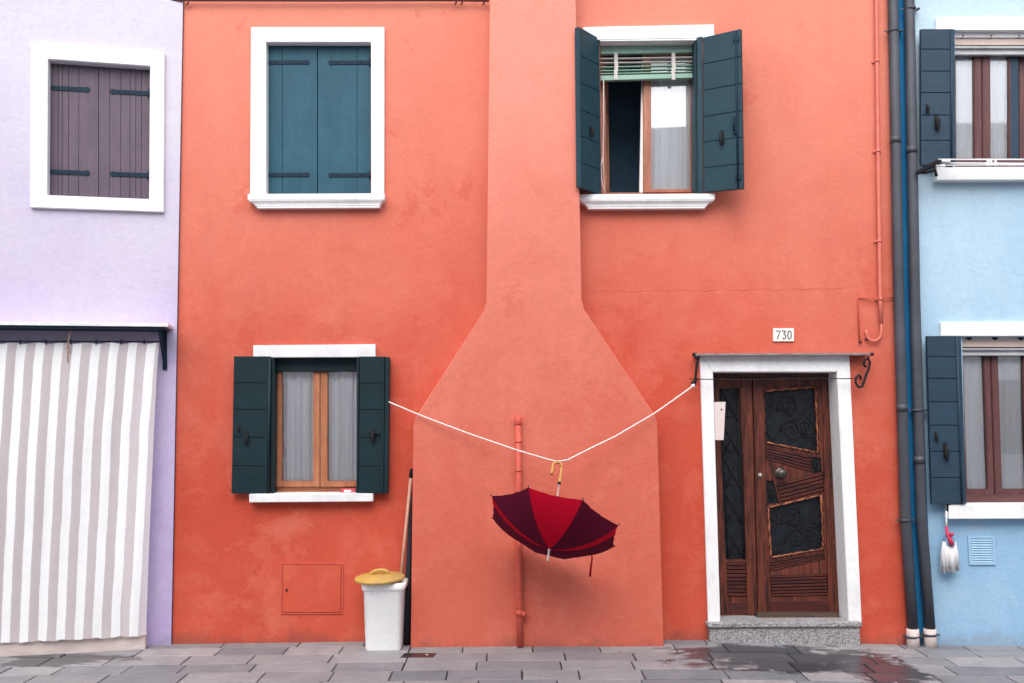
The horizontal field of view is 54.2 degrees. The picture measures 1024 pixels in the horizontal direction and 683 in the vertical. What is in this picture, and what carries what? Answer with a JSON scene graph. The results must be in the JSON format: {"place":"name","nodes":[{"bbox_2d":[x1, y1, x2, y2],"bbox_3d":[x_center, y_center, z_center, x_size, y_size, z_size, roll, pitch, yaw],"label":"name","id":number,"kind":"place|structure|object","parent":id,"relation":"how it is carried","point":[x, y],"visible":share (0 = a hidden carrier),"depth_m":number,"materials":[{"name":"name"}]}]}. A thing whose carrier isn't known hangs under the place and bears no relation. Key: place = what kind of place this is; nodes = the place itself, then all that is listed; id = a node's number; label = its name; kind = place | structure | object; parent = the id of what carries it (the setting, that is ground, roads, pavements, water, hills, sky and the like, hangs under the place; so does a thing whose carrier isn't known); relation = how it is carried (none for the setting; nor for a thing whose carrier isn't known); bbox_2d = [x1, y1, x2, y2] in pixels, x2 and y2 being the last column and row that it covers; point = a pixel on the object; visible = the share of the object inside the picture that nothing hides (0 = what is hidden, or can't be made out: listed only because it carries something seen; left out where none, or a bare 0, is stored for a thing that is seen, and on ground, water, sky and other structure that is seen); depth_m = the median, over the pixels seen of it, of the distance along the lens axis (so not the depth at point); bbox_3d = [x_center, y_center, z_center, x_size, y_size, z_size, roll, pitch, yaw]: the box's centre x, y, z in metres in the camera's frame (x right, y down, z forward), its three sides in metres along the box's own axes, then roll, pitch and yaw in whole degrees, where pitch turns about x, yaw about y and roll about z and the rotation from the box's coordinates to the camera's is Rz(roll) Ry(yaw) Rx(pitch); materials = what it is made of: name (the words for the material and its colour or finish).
{"place":"outdoors","nodes":[
{"label":"outdoors","id":0,"kind":"place"},
{"bbox_2d":[0,640,1023,682],"bbox_3d":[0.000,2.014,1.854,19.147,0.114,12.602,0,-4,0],"label":"paving","id":1,"kind":"structure","parent":0,"point":[687,661],"depth_m":7.33,"materials":[{"name":"grey stone"}]},
{"bbox_2d":[0,0,183,646],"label":"lilac house","id":2,"kind":"structure","parent":1,"relation":"on","point":[90,133],"depth_m":8.16,"materials":[{"name":"paint"}]},
{"bbox_2d":[0,632,147,656],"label":"threshold","id":3,"kind":"object","parent":2,"relation":"attached to","point":[61,646],"visible":0.29,"depth_m":7.79,"materials":[{"name":"white stone"}]},
{"bbox_2d":[0,322,172,369],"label":"door canopy","id":4,"kind":"object","parent":2,"relation":"attached to","point":[162,329],"visible":1,"depth_m":7.88,"materials":[{"name":"black metal"}]},
{"bbox_2d":[66,330,70,362],"bbox_3d":[-3.483,0.037,7.869,0.064,0.255,0.022,-4,-6,43],"label":"cord","id":5,"kind":"object","parent":4,"relation":"hanging from","point":[67,346],"visible":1,"depth_m":7.87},
{"bbox_2d":[0,339,159,344],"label":"curtain rod","id":6,"kind":"object","parent":4,"relation":"hanging from","point":[71,341],"visible":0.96,"depth_m":7.92,"materials":[{"name":"black metal"}]},
{"bbox_2d":[0,342,158,642],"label":"striped curtain","id":7,"kind":"object","parent":6,"relation":"hanging from","point":[76,443],"visible":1,"depth_m":7.84,"materials":[{"name":"fabric"}]},
{"bbox_2d":[30,42,164,212],"bbox_3d":[-3.393,-1.742,8.221,1.050,1.360,0.125,0,-4,-11],"label":"window","id":8,"kind":"structure","parent":2,"relation":"in","point":[91,126],"depth_m":8.22,"materials":[{"name":"white paint"}]},
{"bbox_2d":[354,568,407,650],"bbox_3d":[-1.032,2.091,7.841,0.411,0.616,0.398,0,-4,0],"label":"rubbish bin","id":9,"kind":"object","parent":1,"relation":"on","point":[383,589],"visible":1,"depth_m":7.73,"materials":[{"name":"white plastic"}]},
{"bbox_2d":[399,468,412,581],"bbox_3d":[-0.916,1.716,8.004,0.265,1.386,0.084,1,-4,-13],"label":"broom","id":10,"kind":"object","parent":1,"relation":"on","point":[406,519],"visible":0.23,"depth_m":8.04,"materials":[{"name":"brown wood"}]},
{"bbox_2d":[403,489,411,643],"bbox_3d":[-0.837,1.759,8.010,0.066,1.283,0.135,0,-4,0],"label":"covered pole","id":11,"kind":"object","parent":1,"relation":"on","point":[407,624],"visible":0.93,"depth_m":7.97,"materials":[{"name":"black fabric"}]},
{"bbox_2d":[400,653,436,658],"bbox_3d":[-0.706,2.383,7.566,0.267,0.031,0.149,0,-4,0],"label":"drain cover","id":12,"kind":"object","parent":1,"relation":"on","point":[418,655],"visible":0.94,"depth_m":7.55,"materials":[{"name":"metal"}]},
{"bbox_2d":[172,0,906,647],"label":"orange house","id":13,"kind":"structure","parent":1,"relation":"on","point":[412,206],"depth_m":8.23,"materials":[{"name":"paint"}]},
{"bbox_2d":[283,372,312,480],"bbox_3d":[-1.788,0.715,8.324,0.353,0.978,0.042,0,-4,0],"label":"net curtain","id":14,"kind":"object","parent":13,"relation":"hanging from","point":[297,426],"visible":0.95,"depth_m":8.33,"materials":[{"name":"white fabric"}]},
{"bbox_2d":[232,344,390,501],"bbox_3d":[-1.628,0.667,8.235,1.277,1.275,0.358,0,-4,0],"label":"window","id":15,"kind":"structure","parent":13,"relation":"in","point":[258,378],"depth_m":8.13,"materials":[{"name":"teal wood"}]},
{"bbox_2d":[248,27,385,209],"bbox_3d":[-1.617,-1.866,8.355,1.130,1.542,0.180,0,-4,0],"label":"window","id":16,"kind":"structure","parent":13,"relation":"in","point":[317,134],"depth_m":8.38,"materials":[{"name":"white paint"}]},
{"bbox_2d":[171,0,488,4],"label":"wall cable","id":17,"kind":"object","parent":13,"relation":"attached to","point":[462,1],"depth_m":8.38,"materials":[{"name":"red"}]},
{"bbox_2d":[329,372,356,480],"bbox_3d":[-1.432,0.715,8.326,0.341,0.978,0.045,0,-4,0],"label":"net curtain","id":18,"kind":"object","parent":13,"relation":"hanging from","point":[342,420],"visible":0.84,"depth_m":8.33,"materials":[{"name":"white fabric"}]},
{"bbox_2d":[341,488,355,492],"bbox_3d":[-1.337,1.223,8.193,0.119,0.039,0.062,0,-4,0],"label":"packet","id":19,"kind":"object","parent":13,"relation":"on","point":[348,490],"visible":0.65,"depth_m":8.16,"materials":[{"name":"red plastic"}]},
{"bbox_2d":[514,417,526,646],"bbox_3d":[0.067,1.486,7.857,0.084,1.786,0.070,-3,-5,29],"label":"wall pipe","id":20,"kind":"object","parent":13,"relation":"attached to","point":[521,613],"depth_m":7.82,"materials":[{"name":"red metal"}]},
{"bbox_2d":[639,60,642,192],"bbox_3d":[1.112,-1.844,8.553,0.068,1.154,0.022,0,-4,0],"label":"curtain edge","id":21,"kind":"object","parent":13,"relation":"hanging from","point":[641,161],"visible":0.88,"depth_m":8.54,"materials":[{"name":"white fabric"}]},
{"bbox_2d":[600,46,691,193],"bbox_3d":[1.156,-1.867,8.440,0.837,1.278,0.069,0,-4,0],"label":"venetian blind","id":22,"kind":"object","parent":13,"relation":"attached to","point":[646,75],"visible":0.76,"depth_m":8.47,"materials":[{"name":"plastic"}]},
{"bbox_2d":[575,25,743,210],"bbox_3d":[1.197,-1.857,8.492,1.365,1.561,0.839,0,-4,0],"label":"window","id":23,"kind":"structure","parent":13,"relation":"in","point":[720,77],"depth_m":8.22,"materials":[{"name":"teal paint"}]},
{"bbox_2d":[651,59,688,188],"bbox_3d":[1.363,-1.912,8.564,0.452,1.240,0.024,0,-4,0],"label":"net curtain","id":24,"kind":"object","parent":13,"relation":"hanging from","point":[669,134],"visible":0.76,"depth_m":8.55,"materials":[{"name":"white fabric"}]},
{"bbox_2d":[714,402,725,439],"bbox_3d":[1.694,0.646,8.139,0.093,0.310,0.009,-1,-4,12],"label":"paper notice","id":25,"kind":"object","parent":13,"relation":"attached to","point":[719,412],"visible":1,"depth_m":8.14,"materials":[{"name":"paper"}]},
{"bbox_2d":[699,356,861,621],"bbox_3d":[2.172,1.218,8.246,1.258,2.206,0.295,0,-4,0],"label":"door","id":26,"kind":"structure","parent":13,"relation":"in","point":[780,513],"depth_m":8.30,"materials":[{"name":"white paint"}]},
{"bbox_2d":[691,353,873,387],"bbox_3d":[2.188,0.235,8.124,1.501,0.296,0.185,0,-4,0],"label":"door rail","id":27,"kind":"object","parent":13,"relation":"attached to","point":[697,356],"depth_m":8.10,"materials":[{"name":"black metal"}]},
{"bbox_2d":[389,384,694,461],"bbox_3d":[0.243,0.638,7.872,2.460,0.605,0.306,0,-4,0],"label":"clothes line","id":28,"kind":"object","parent":27,"relation":"attached to","point":[692,385],"visible":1,"depth_m":7.86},
{"bbox_2d":[490,461,619,576],"bbox_3d":[0.309,1.337,7.398,0.933,0.883,0.881,0,-4,0],"label":"umbrella","id":29,"kind":"object","parent":28,"relation":"hanging from","point":[539,522],"visible":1,"depth_m":7.14,"materials":[{"name":"red fabric"}]},
{"bbox_2d":[705,615,861,645],"bbox_3d":[2.174,2.477,8.123,1.233,0.451,0.360,0,-4,0],"label":"doorstep","id":30,"kind":"object","parent":13,"relation":"attached to","point":[840,630],"visible":0.41,"depth_m":7.97,"materials":[{"name":"stone"}]},
{"bbox_2d":[773,328,793,340],"bbox_3d":[2.230,-0.055,8.216,0.173,0.108,0.021,0,-4,0],"label":"house number","id":31,"kind":"object","parent":13,"relation":"attached to","point":[783,334],"visible":1,"depth_m":8.21,"materials":[{"name":"white ceramic"}]},
{"bbox_2d":[865,0,882,341],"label":"wall conduit","id":32,"kind":"object","parent":13,"relation":"attached to","point":[876,61],"depth_m":8.28,"materials":[{"name":"metal"}]},
{"bbox_2d":[857,297,892,342],"bbox_3d":[3.004,-0.177,8.208,0.320,0.384,0.052,0,-4,0],"label":"wall wire","id":33,"kind":"object","parent":13,"relation":"attached to","point":[860,341],"depth_m":8.21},
{"bbox_2d":[884,0,922,647],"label":"downpipe","id":34,"kind":"object","parent":13,"relation":"attached to","point":[912,636],"visible":1,"depth_m":8.14,"materials":[{"name":"grey metal"}]},
{"bbox_2d":[899,0,1023,646],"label":"blue house","id":35,"kind":"structure","parent":1,"relation":"on","point":[971,233],"depth_m":8.25,"materials":[{"name":"paint"}]},
{"bbox_2d":[901,0,939,647],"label":"downpipe","id":36,"kind":"object","parent":35,"relation":"attached to","point":[929,634],"visible":0.98,"depth_m":8.14,"materials":[{"name":"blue metal"}]},
{"bbox_2d":[940,504,959,572],"bbox_3d":[3.511,1.578,8.038,0.133,0.556,0.129,-4,-6,44],"label":"mop","id":37,"kind":"object","parent":35,"relation":"hanging from","point":[949,558],"visible":1,"depth_m":7.99,"materials":[{"name":"white fabric"}]},
{"bbox_2d":[956,56,972,157],"bbox_3d":[3.857,-2.005,8.503,0.249,0.972,0.018,0,-4,0],"label":"net curtain","id":38,"kind":"object","parent":35,"relation":"hanging from","point":[964,107],"visible":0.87,"depth_m":8.50,"materials":[{"name":"white fabric"}]},
{"bbox_2d":[915,157,1023,176],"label":"drying rack","id":39,"kind":"object","parent":35,"relation":"attached to","point":[938,163],"visible":1,"depth_m":8.07,"materials":[{"name":"white metal"}]},
{"bbox_2d":[919,17,1023,182],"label":"window","id":40,"kind":"structure","parent":35,"relation":"in","point":[978,38],"depth_m":8.37,"materials":[{"name":"white paint"}]},
{"bbox_2d":[963,356,985,488],"bbox_3d":[3.845,0.670,8.312,0.321,1.203,0.019,0,-4,0],"label":"net curtain","id":41,"kind":"object","parent":35,"relation":"hanging from","point":[973,407],"visible":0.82,"depth_m":8.31,"materials":[{"name":"white fabric"}]},
{"bbox_2d":[925,322,1023,518],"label":"window","id":42,"kind":"structure","parent":35,"relation":"in","point":[945,391],"depth_m":8.11,"materials":[{"name":"white paint"}]},
{"bbox_2d":[990,56,1006,157],"bbox_3d":[4.125,-2.005,8.504,0.260,0.972,0.019,0,-4,0],"label":"net curtain","id":43,"kind":"object","parent":35,"relation":"hanging from","point":[998,88],"visible":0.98,"depth_m":8.50,"materials":[{"name":"white fabric"}]},
{"bbox_2d":[998,356,1023,488],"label":"net curtain","id":44,"kind":"object","parent":35,"relation":"hanging from","point":[1009,372],"visible":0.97,"depth_m":8.31,"materials":[{"name":"white fabric"}]}
]}

